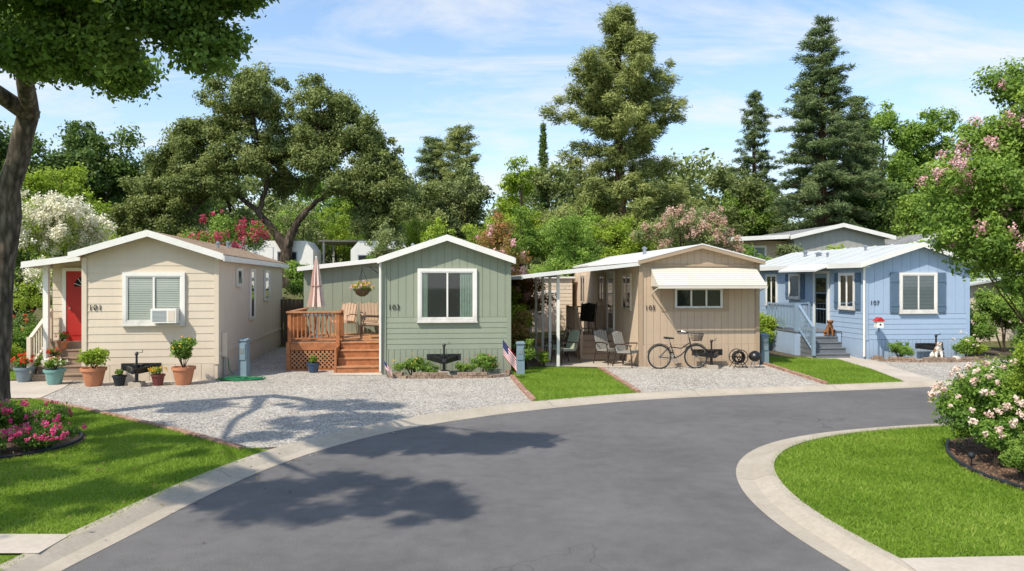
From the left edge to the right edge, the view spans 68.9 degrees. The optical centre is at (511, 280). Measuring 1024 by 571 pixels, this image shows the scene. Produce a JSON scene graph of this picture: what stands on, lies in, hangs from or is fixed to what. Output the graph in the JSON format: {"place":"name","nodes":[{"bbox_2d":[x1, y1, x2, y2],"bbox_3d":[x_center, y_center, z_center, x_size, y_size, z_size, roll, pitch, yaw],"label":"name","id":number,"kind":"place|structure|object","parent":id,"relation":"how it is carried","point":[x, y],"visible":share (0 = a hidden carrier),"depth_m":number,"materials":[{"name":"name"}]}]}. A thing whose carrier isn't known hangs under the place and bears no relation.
{"place":"outdoors","nodes":[
{"label":"outdoors","id":0,"kind":"place"},
{"bbox_2d":[0,534,70,552],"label":"path","id":1,"kind":"structure","parent":0,"point":[24,543],"depth_m":6.89,"materials":[{"name":"concrete"}]},
{"bbox_2d":[10,381,71,397],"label":"path","id":2,"kind":"structure","parent":0,"point":[34,389],"depth_m":16.85,"materials":[{"name":"concrete"}]},
{"bbox_2d":[10,352,35,381],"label":"potted plant","id":3,"kind":"object","parent":2,"relation":"on","point":[22,374],"visible":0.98,"depth_m":17.85,"materials":[{"name":"blue plant"}]},
{"bbox_2d":[41,356,68,384],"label":"potted plant","id":4,"kind":"object","parent":2,"relation":"on","point":[54,375],"visible":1,"depth_m":17.43,"materials":[{"name":"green plant"}]},
{"bbox_2d":[0,397,269,570],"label":"lawn","id":5,"kind":"structure","parent":0,"point":[7,555],"depth_m":9.16,"materials":[{"name":"green plant"}]},
{"bbox_2d":[0,428,85,458],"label":"flower bed","id":6,"kind":"object","parent":5,"relation":"on","point":[10,448],"visible":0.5,"depth_m":10.92,"materials":[{"name":"brown soil"}]},
{"bbox_2d":[0,397,73,429],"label":"flowering shrub","id":7,"kind":"object","parent":6,"relation":"on","point":[11,415],"visible":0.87,"depth_m":11.44,"materials":[{"name":"pink plant"}]},
{"bbox_2d":[0,417,86,451],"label":"flowering shrub","id":8,"kind":"object","parent":6,"relation":"on","point":[41,434],"visible":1,"depth_m":10.55,"materials":[{"name":"pink plant"}]},
{"bbox_2d":[0,0,279,405],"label":"oak tree","id":9,"kind":"object","parent":5,"relation":"on","point":[72,42],"visible":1,"depth_m":8.15,"materials":[{"name":"green plant"}]},
{"bbox_2d":[35,397,244,448],"bbox_3d":[-6.792,2.422,13.117,7.407,0.045,0.208,0,0,38],"label":"brick edging","id":10,"kind":"object","parent":5,"relation":"on","point":[199,435],"visible":0.88,"depth_m":12.48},
{"bbox_2d":[42,347,531,447],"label":"gravel driveway","id":11,"kind":"structure","parent":0,"point":[275,358],"depth_m":15.21,"materials":[{"name":"grey gravel"}]},
{"bbox_2d":[75,347,110,386],"bbox_3d":[-9.665,1.976,17.335,0.721,0.926,0.813,0,0,0],"label":"potted plant","id":12,"kind":"object","parent":11,"relation":"on","point":[93,375],"visible":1,"depth_m":17.17,"materials":[{"name":"green plant"}]},
{"bbox_2d":[121,350,161,386],"bbox_3d":[-8.675,2.019,17.269,0.880,0.840,0.702,0,0,-9],"label":"trailer hitch","id":13,"kind":"object","parent":11,"relation":"on","point":[136,368],"visible":0.98,"depth_m":17.26,"materials":[{"name":"black metal"}]},
{"bbox_2d":[21,230,288,381],"bbox_3d":[-10.174,0.570,23.053,4.845,3.770,10.747,0,0,-9],"label":"mobile home","id":14,"kind":"object","parent":11,"relation":"on","point":[152,295],"visible":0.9,"depth_m":18.30,"materials":[{"name":"beige wood"}]},
{"bbox_2d":[62,268,81,340],"bbox_3d":[-11.063,0.610,19.287,1.030,1.890,0.099,0,0,-9],"label":"door","id":15,"kind":"structure","parent":14,"relation":"in","point":[71,277],"depth_m":19.25,"materials":[{"name":"red paint"}]},
{"bbox_2d":[121,272,185,325],"bbox_3d":[-8.696,0.450,18.131,1.470,1.300,0.090,0,0,-9],"label":"window","id":16,"kind":"structure","parent":14,"relation":"in","point":[142,292],"depth_m":18.13,"materials":[{"name":"white paint"}]},
{"bbox_2d":[170,335,197,384],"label":"potted plant","id":17,"kind":"object","parent":11,"relation":"on","point":[183,373],"visible":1,"depth_m":17.40,"materials":[{"name":"green plant"}]},
{"bbox_2d":[237,338,250,376],"bbox_3d":[-6.781,1.949,18.893,0.240,0.980,0.215,0,0,10],"label":"utility pedestal","id":18,"kind":"object","parent":11,"relation":"on","point":[244,359],"visible":0.93,"depth_m":18.81,"materials":[{"name":"paint"}]},
{"bbox_2d":[281,299,303,343],"bbox_3d":[-7.902,1.574,28.217,2.010,1.783,0.075,0,0,-6],"label":"wooden fence","id":19,"kind":"object","parent":11,"relation":"on","point":[290,304],"visible":0.23,"depth_m":28.13,"materials":[{"name":"brown wood"}]},
{"bbox_2d":[286,308,378,372],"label":"deck","id":20,"kind":"structure","parent":11,"relation":"on","point":[353,353],"depth_m":20.34,"materials":[{"name":"brown wood"}]},
{"bbox_2d":[307,256,325,337],"bbox_3d":[-5.639,0.480,21.513,0.504,2.370,0.504,0,0,23],"label":"patio umbrella","id":21,"kind":"object","parent":20,"relation":"on","point":[316,299],"visible":0.94,"depth_m":21.41,"materials":[{"name":"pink fabric"}]},
{"bbox_2d":[297,234,515,374],"bbox_3d":[-3.682,0.545,24.894,6.400,3.820,11.485,0,0,-6],"label":"mobile home","id":22,"kind":"object","parent":11,"relation":"on","point":[432,296],"visible":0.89,"depth_m":19.61,"materials":[{"name":"green wood"}]},
{"bbox_2d":[417,268,477,322],"bbox_3d":[-1.692,0.390,19.555,1.590,1.420,0.090,0,0,-6],"label":"window","id":23,"kind":"structure","parent":22,"relation":"in","point":[445,295],"depth_m":19.58,"materials":[{"name":"grey glass"}]},
{"bbox_2d":[392,352,433,374],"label":"shrub","id":24,"kind":"object","parent":11,"relation":"on","point":[414,364],"visible":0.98,"depth_m":18.91,"materials":[{"name":"green plant"}]},
{"bbox_2d":[387,369,512,378],"bbox_3d":[-1.548,2.370,19.002,3.251,0.148,0.812,0,0,-8],"label":"brick edging","id":25,"kind":"object","parent":11,"relation":"on","point":[437,375],"visible":0.95,"depth_m":18.68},
{"bbox_2d":[0,0,1023,232],"label":"sky","id":26,"kind":"structure","parent":0,"point":[426,67],"materials":[{"name":"blue"}]},
{"bbox_2d":[10,348,1014,448],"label":"lot ground","id":27,"kind":"structure","parent":0,"point":[991,353],"depth_m":24.08,"materials":[{"name":"stone"}]},
{"bbox_2d":[12,314,42,354],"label":"flowering shrub","id":28,"kind":"object","parent":27,"relation":"on","point":[19,337],"visible":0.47,"depth_m":20.78,"materials":[{"name":"green plant"}]},
{"bbox_2d":[13,189,76,319],"bbox_3d":[-19.348,-0.718,29.259,4.887,6.731,4.226,0,0,26],"label":"broadleaf tree","id":29,"kind":"object","parent":27,"relation":"on","point":[17,266],"visible":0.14,"depth_m":28.56,"materials":[{"name":"green plant"}]},
{"bbox_2d":[13,186,120,313],"bbox_3d":[-14.473,-0.115,24.159,4.903,5.838,4.565,0,0,0],"label":"crape myrtle","id":30,"kind":"object","parent":27,"relation":"on","point":[51,221],"visible":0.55,"depth_m":23.33,"materials":[{"name":"white plant"}]},
{"bbox_2d":[473,208,555,315],"bbox_3d":[-0.454,0.066,27.594,3.363,5.459,3.888,0,0,-36],"label":"crape myrtle","id":31,"kind":"object","parent":27,"relation":"on","point":[491,237],"visible":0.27,"depth_m":26.80,"materials":[{"name":"pink plant"}]},
{"bbox_2d":[511,310,535,344],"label":"shrub","id":32,"kind":"object","parent":27,"relation":"on","point":[520,331],"visible":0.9,"depth_m":21.47,"materials":[{"name":"green plant"}]},
{"bbox_2d":[511,243,767,366],"bbox_3d":[3.198,0.670,26.388,7.025,3.570,11.990,0,0,-6],"label":"mobile home","id":33,"kind":"object","parent":27,"relation":"on","point":[645,300],"visible":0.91,"depth_m":21.41,"materials":[{"name":"beige"}]},
{"bbox_2d":[606,271,614,333],"bbox_3d":[3.219,0.715,24.526,0.099,2.040,0.980,0,0,-6],"label":"door","id":34,"kind":"structure","parent":33,"relation":"in","point":[610,275],"depth_m":24.49,"materials":[{"name":"white paint"}]},
{"bbox_2d":[621,273,631,310],"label":"window","id":35,"kind":"structure","parent":33,"relation":"in","point":[626,278],"depth_m":22.47,"materials":[{"name":"beige glass"}]},
{"bbox_2d":[675,288,722,307],"bbox_3d":[5.327,0.495,21.330,1.400,0.580,0.061,0,0,-6],"label":"window","id":36,"kind":"structure","parent":33,"relation":"in","point":[695,297],"depth_m":21.34,"materials":[{"name":"glass"}]},
{"bbox_2d":[760,242,972,358],"bbox_3d":[11.594,0.620,27.358,5.230,3.670,8.735,0,0,-6],"label":"mobile home","id":37,"kind":"object","parent":27,"relation":"on","point":[912,294],"visible":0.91,"depth_m":23.54,"materials":[{"name":"blue wood"}]},
{"bbox_2d":[785,274,804,299],"bbox_3d":[10.496,0.220,27.795,0.090,0.950,1.470,0,0,-5],"label":"window","id":38,"kind":"structure","parent":37,"relation":"in","point":[794,283],"depth_m":27.75,"materials":[{"name":"grey glass"}]},
{"bbox_2d":[813,271,829,328],"bbox_3d":[10.680,0.660,25.854,0.099,1.990,1.030,0,0,-5],"label":"door","id":39,"kind":"structure","parent":37,"relation":"in","point":[821,279],"depth_m":25.81,"materials":[{"name":"grey paint"}]},
{"bbox_2d":[834,273,860,309],"bbox_3d":[10.853,0.345,24.235,0.090,1.200,1.540,0,0,-6],"label":"window","id":40,"kind":"structure","parent":37,"relation":"in","point":[847,286],"depth_m":24.17,"materials":[{"name":"white paint"}]},
{"bbox_2d":[890,273,945,313],"bbox_3d":[12.723,0.390,23.359,1.840,1.290,0.090,0,0,-5],"label":"window","id":41,"kind":"structure","parent":37,"relation":"in","point":[910,293],"depth_m":23.37,"materials":[{"name":"grey glass"}]},
{"bbox_2d":[970,304,1004,355],"bbox_3d":[15.125,1.610,24.383,1.349,1.727,1.428,0,0,-35],"label":"shrub","id":42,"kind":"object","parent":27,"relation":"on","point":[982,328],"visible":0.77,"depth_m":24.09,"materials":[{"name":"green plant"}]},
{"bbox_2d":[970,272,1021,340],"bbox_3d":[19.853,1.080,32.597,6.500,2.840,8.300,0,0,-5],"label":"mobile home","id":43,"kind":"object","parent":27,"relation":"on","point":[975,284],"visible":0.14,"depth_m":28.59,"materials":[{"name":"beige"}]},
{"bbox_2d":[971,286,1023,351],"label":"shrub","id":44,"kind":"object","parent":27,"relation":"on","point":[997,308],"visible":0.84,"depth_m":25.34,"materials":[{"name":"green plant"}]},
{"bbox_2d":[13,258,1016,347],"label":"hillside","id":45,"kind":"structure","parent":0,"point":[993,344],"depth_m":29.79,"materials":[{"name":"green plant"}]},
{"bbox_2d":[0,121,52,176],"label":"broadleaf tree","id":46,"kind":"object","parent":45,"relation":"on","point":[4,143],"visible":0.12,"depth_m":40.14,"materials":[{"name":"green plant"}]},
{"bbox_2d":[21,161,117,256],"bbox_3d":[-20.253,-2.084,33.849,4.896,6.829,4.200,0,0,0],"label":"broadleaf tree","id":47,"kind":"object","parent":45,"relation":"on","point":[42,184],"visible":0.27,"depth_m":33.65,"materials":[{"name":"green plant"}]},
{"bbox_2d":[28,120,149,214],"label":"broadleaf tree","id":48,"kind":"object","parent":45,"relation":"on","point":[104,170],"visible":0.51,"depth_m":41.12,"materials":[{"name":"green plant"}]},
{"bbox_2d":[174,209,272,257],"bbox_3d":[-12.378,-0.404,31.000,5.088,5.115,4.582,0,0,16],"label":"crape myrtle","id":49,"kind":"object","parent":45,"relation":"on","point":[252,238],"visible":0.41,"depth_m":30.57,"materials":[{"name":"red plant"}]},
{"bbox_2d":[102,60,425,287],"bbox_3d":[-12.820,-5.285,37.981,17.158,12.053,5.708,0,0,0],"label":"oak tree","id":50,"kind":"object","parent":45,"relation":"on","point":[313,143],"visible":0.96,"depth_m":37.30,"materials":[{"name":"green plant"}]},
{"bbox_2d":[229,238,320,265],"bbox_3d":[-12.584,-0.859,39.278,4.600,2.815,2.360,0,0,-4],"label":"travel trailer","id":51,"kind":"object","parent":45,"relation":"on","point":[305,252],"visible":0.13,"depth_m":38.27,"materials":[{"name":"white paint"}]},
{"bbox_2d":[282,260,307,298],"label":"shrub","id":52,"kind":"object","parent":45,"relation":"on","point":[296,280],"visible":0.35,"depth_m":33.55,"materials":[{"name":"green plant"}]},
{"bbox_2d":[256,204,339,255],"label":"shrub","id":53,"kind":"object","parent":45,"relation":"on","point":[303,232],"visible":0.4,"depth_m":44.56,"materials":[{"name":"green plant"}]},
{"bbox_2d":[263,172,368,260],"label":"broadleaf tree","id":54,"kind":"object","parent":45,"relation":"on","point":[336,203],"visible":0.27,"depth_m":56.52,"materials":[{"name":"green plant"}]},
{"bbox_2d":[309,201,364,262],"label":"shrub","id":55,"kind":"object","parent":45,"relation":"on","point":[338,229],"visible":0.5,"depth_m":46.79,"materials":[{"name":"green plant"}]},
{"bbox_2d":[364,217,408,257],"bbox_3d":[-5.064,-0.230,31.057,2.240,4.904,2.097,0,0,0],"label":"broadleaf tree","id":56,"kind":"object","parent":45,"relation":"on","point":[387,237],"visible":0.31,"depth_m":30.87,"materials":[{"name":"green plant"}]},
{"bbox_2d":[399,217,434,247],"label":"shrub","id":57,"kind":"object","parent":45,"relation":"on","point":[414,236],"visible":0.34,"depth_m":42.68,"materials":[{"name":"green plant"}]},
{"bbox_2d":[397,173,451,242],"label":"broadleaf tree","id":58,"kind":"object","parent":45,"relation":"on","point":[430,191],"visible":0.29,"depth_m":48.93,"materials":[{"name":"green plant"}]},
{"bbox_2d":[412,135,447,231],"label":"pine tree","id":59,"kind":"object","parent":45,"relation":"on","point":[427,157],"visible":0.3,"depth_m":71.15,"materials":[{"name":"green plant"}]},
{"bbox_2d":[426,122,486,232],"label":"pine tree","id":60,"kind":"object","parent":45,"relation":"on","point":[456,136],"visible":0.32,"depth_m":69.36,"materials":[{"name":"green plant"}]},
{"bbox_2d":[429,160,496,239],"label":"broadleaf tree","id":61,"kind":"object","parent":45,"relation":"on","point":[471,187],"visible":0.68,"depth_m":51.32,"materials":[{"name":"green plant"}]},
{"bbox_2d":[18,147,953,263],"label":"distant woodland","id":62,"kind":"object","parent":45,"relation":"on","point":[250,185],"visible":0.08,"depth_m":78.24,"materials":[{"name":"green plant"}]},
{"bbox_2d":[482,155,550,272],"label":"broadleaf tree","id":63,"kind":"object","parent":45,"relation":"on","point":[513,182],"visible":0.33,"depth_m":45.94,"materials":[{"name":"green plant"}]},
{"bbox_2d":[508,203,556,271],"bbox_3d":[0.913,-1.796,40.016,3.641,4.608,3.969,0,0,0],"label":"shrub","id":64,"kind":"object","parent":45,"relation":"on","point":[534,248],"visible":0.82,"depth_m":39.46,"materials":[{"name":"green plant"}]},
{"bbox_2d":[536,123,549,265],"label":"cypress tree","id":65,"kind":"object","parent":45,"relation":"on","point":[543,158],"visible":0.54,"depth_m":59.83,"materials":[{"name":"green plant"}]},
{"bbox_2d":[517,161,579,224],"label":"broadleaf tree","id":66,"kind":"object","parent":45,"relation":"on","point":[562,186],"visible":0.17,"depth_m":59.37,"materials":[{"name":"green plant"}]},
{"bbox_2d":[528,215,611,290],"bbox_3d":[2.503,-0.483,32.029,4.216,4.672,4.108,0,0,0],"label":"broadleaf tree","id":67,"kind":"object","parent":45,"relation":"on","point":[577,236],"visible":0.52,"depth_m":31.05,"materials":[{"name":"green plant"}]},
{"bbox_2d":[540,201,617,263],"bbox_3d":[3.446,-1.787,38.016,4.100,4.417,3.554,0,0,0],"label":"shrub","id":68,"kind":"object","parent":45,"relation":"on","point":[589,215],"visible":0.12,"depth_m":37.45,"materials":[{"name":"green plant"}]},
{"bbox_2d":[588,214,659,257],"bbox_3d":[5.458,-1.091,35.061,3.638,4.116,3.715,0,0,38],"label":"broadleaf tree","id":69,"kind":"object","parent":45,"relation":"on","point":[618,228],"visible":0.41,"depth_m":34.55,"materials":[{"name":"green plant"}]},
{"bbox_2d":[535,0,721,259],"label":"pine tree","id":70,"kind":"object","parent":45,"relation":"on","point":[604,80],"visible":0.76,"depth_m":40.86,"materials":[{"name":"green plant"}]},
{"bbox_2d":[625,201,745,253],"bbox_3d":[7.572,-0.883,32.568,5.231,5.188,4.328,0,0,0],"label":"crape myrtle","id":71,"kind":"object","parent":45,"relation":"on","point":[697,226],"visible":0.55,"depth_m":31.55,"materials":[{"name":"pink plant"}]},
{"bbox_2d":[677,157,770,236],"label":"broadleaf tree","id":72,"kind":"object","parent":45,"relation":"on","point":[723,178],"visible":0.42,"depth_m":50.56,"materials":[{"name":"green plant"}]},
{"bbox_2d":[718,185,793,236],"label":"broadleaf tree","id":73,"kind":"object","parent":45,"relation":"on","point":[760,227],"visible":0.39,"depth_m":50.46,"materials":[{"name":"green plant"}]},
{"bbox_2d":[730,89,789,233],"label":"redwood tree","id":74,"kind":"object","parent":45,"relation":"on","point":[757,123],"visible":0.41,"depth_m":61.60,"materials":[{"name":"green plant"}]},
{"bbox_2d":[675,223,895,259],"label":"mobile home","id":75,"kind":"object","parent":45,"relation":"on","point":[818,238],"visible":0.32,"depth_m":40.76,"materials":[{"name":"grey metal"}]},
{"bbox_2d":[764,14,891,244],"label":"redwood tree","id":76,"kind":"object","parent":45,"relation":"on","point":[813,113],"visible":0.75,"depth_m":47.11,"materials":[{"name":"green plant"}]},
{"bbox_2d":[797,175,910,234],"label":"broadleaf tree","id":77,"kind":"object","parent":45,"relation":"on","point":[880,207],"visible":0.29,"depth_m":48.86,"materials":[{"name":"green plant"}]},
{"bbox_2d":[831,94,894,230],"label":"redwood tree","id":78,"kind":"object","parent":45,"relation":"on","point":[867,161],"visible":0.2,"depth_m":51.34,"materials":[{"name":"green plant"}]},
{"bbox_2d":[847,99,927,227],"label":"poplar tree","id":79,"kind":"object","parent":45,"relation":"on","point":[886,121],"visible":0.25,"depth_m":55.02,"materials":[{"name":"green plant"}]},
{"bbox_2d":[885,189,952,239],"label":"broadleaf tree","id":80,"kind":"object","parent":45,"relation":"on","point":[908,212],"visible":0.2,"depth_m":46.15,"materials":[{"name":"green plant"}]},
{"bbox_2d":[890,105,960,220],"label":"poplar tree","id":81,"kind":"object","parent":45,"relation":"on","point":[930,132],"visible":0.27,"depth_m":56.38,"materials":[{"name":"green plant"}]},
{"bbox_2d":[62,386,976,570],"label":"road","id":82,"kind":"structure","parent":0,"point":[646,485],"depth_m":8.53,"materials":[{"name":"grey asphalt"}]},
{"bbox_2d":[0,380,952,570],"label":"kerb","id":83,"kind":"structure","parent":82,"relation":"on","point":[90,540],"depth_m":10.11,"materials":[{"name":"concrete"}]},
{"bbox_2d":[736,423,949,570],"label":"kerb","id":84,"kind":"structure","parent":82,"relation":"on","point":[767,494],"depth_m":7.86,"materials":[{"name":"concrete"}]},
{"bbox_2d":[511,366,637,400],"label":"lawn","id":85,"kind":"structure","parent":0,"point":[543,393],"depth_m":17.71,"materials":[{"name":"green plant"}]},
{"bbox_2d":[529,347,636,367],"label":"patio","id":86,"kind":"structure","parent":0,"point":[573,361],"depth_m":22.19,"materials":[{"name":"concrete"}]},
{"bbox_2d":[525,277,574,331],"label":"garden shed","id":87,"kind":"structure","parent":86,"relation":"on","point":[566,292],"depth_m":30.13,"materials":[{"name":"beige"}]},
{"bbox_2d":[533,291,555,331],"bbox_3d":[1.348,1.410,30.040,0.980,1.990,0.099,0,0,-6],"label":"door","id":88,"kind":"structure","parent":87,"relation":"in","point":[553,310],"depth_m":30.06,"materials":[{"name":"beige"}]},
{"bbox_2d":[550,328,581,364],"bbox_3d":[1.597,1.929,22.020,0.727,1.008,0.644,0,0,-30],"label":"patio chair","id":89,"kind":"object","parent":86,"relation":"on","point":[572,341],"visible":0.98,"depth_m":22.03,"materials":[{"name":"green metal"}]},
{"bbox_2d":[592,328,622,364],"bbox_3d":[2.796,1.929,21.928,0.644,1.008,0.727,0,0,-35],"label":"patio chair","id":90,"kind":"object","parent":86,"relation":"on","point":[601,340],"visible":0.81,"depth_m":22.04,"materials":[{"name":"brown metal"}]},
{"bbox_2d":[597,359,826,391],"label":"gravel driveway","id":91,"kind":"structure","parent":0,"point":[696,377],"depth_m":18.83,"materials":[{"name":"grey gravel"}]},
{"bbox_2d":[647,331,707,368],"bbox_3d":[4.596,1.927,20.720,1.732,1.048,0.635,0,0,-6],"label":"bicycle","id":92,"kind":"object","parent":91,"relation":"on","point":[699,337],"visible":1,"depth_m":20.69,"materials":[{"name":"grey metal"}]},
{"bbox_2d":[769,355,901,384],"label":"lawn","id":93,"kind":"structure","parent":0,"point":[798,361],"depth_m":20.05,"materials":[{"name":"green plant"}]},
{"bbox_2d":[819,356,934,380],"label":"path","id":94,"kind":"structure","parent":0,"point":[900,374],"depth_m":20.45,"materials":[{"name":"concrete"}]},
{"bbox_2d":[770,424,1023,557],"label":"lawn","id":95,"kind":"structure","parent":0,"point":[902,531],"depth_m":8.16,"materials":[{"name":"green plant"}]},
{"bbox_2d":[945,435,1023,488],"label":"flower bed","id":96,"kind":"object","parent":95,"relation":"on","point":[977,462],"visible":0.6,"depth_m":10.13,"materials":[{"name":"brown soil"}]},
{"bbox_2d":[911,57,1023,323],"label":"crape myrtle","id":97,"kind":"object","parent":96,"relation":"on","point":[983,212],"visible":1,"depth_m":11.94,"materials":[{"name":"green plant"}]},
{"bbox_2d":[927,358,1023,454],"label":"rose bush","id":98,"kind":"object","parent":96,"relation":"on","point":[983,390],"visible":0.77,"depth_m":10.22,"materials":[{"name":"green plant"}]},
{"bbox_2d":[968,402,1023,466],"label":"rose bush","id":99,"kind":"object","parent":96,"relation":"on","point":[1000,434],"visible":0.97,"depth_m":9.63,"materials":[{"name":"green plant"}]},
{"bbox_2d":[997,433,1023,482],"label":"shrub","id":100,"kind":"object","parent":96,"relation":"on","point":[1012,457],"visible":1,"depth_m":8.94,"materials":[{"name":"green plant"}]},
{"bbox_2d":[1001,328,1023,421],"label":"hedge","id":101,"kind":"object","parent":96,"relation":"on","point":[1018,385],"visible":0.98,"depth_m":9.64,"materials":[{"name":"green plant"}]},
{"bbox_2d":[867,359,1007,379],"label":"gravel driveway","id":102,"kind":"structure","parent":0,"point":[937,370],"depth_m":21.00,"materials":[{"name":"grey gravel"}]},
{"bbox_2d":[871,355,979,361],"bbox_3d":[12.619,2.370,22.576,3.141,0.149,0.733,0,0,11],"label":"brick edging","id":103,"kind":"object","parent":102,"relation":"on","point":[924,359],"visible":0.95,"depth_m":22.37,"materials":[{"name":"brown brick"}]},
{"bbox_2d":[900,556,1023,570],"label":"path","id":104,"kind":"structure","parent":0,"point":[998,563],"depth_m":6.38,"materials":[{"name":"concrete"}]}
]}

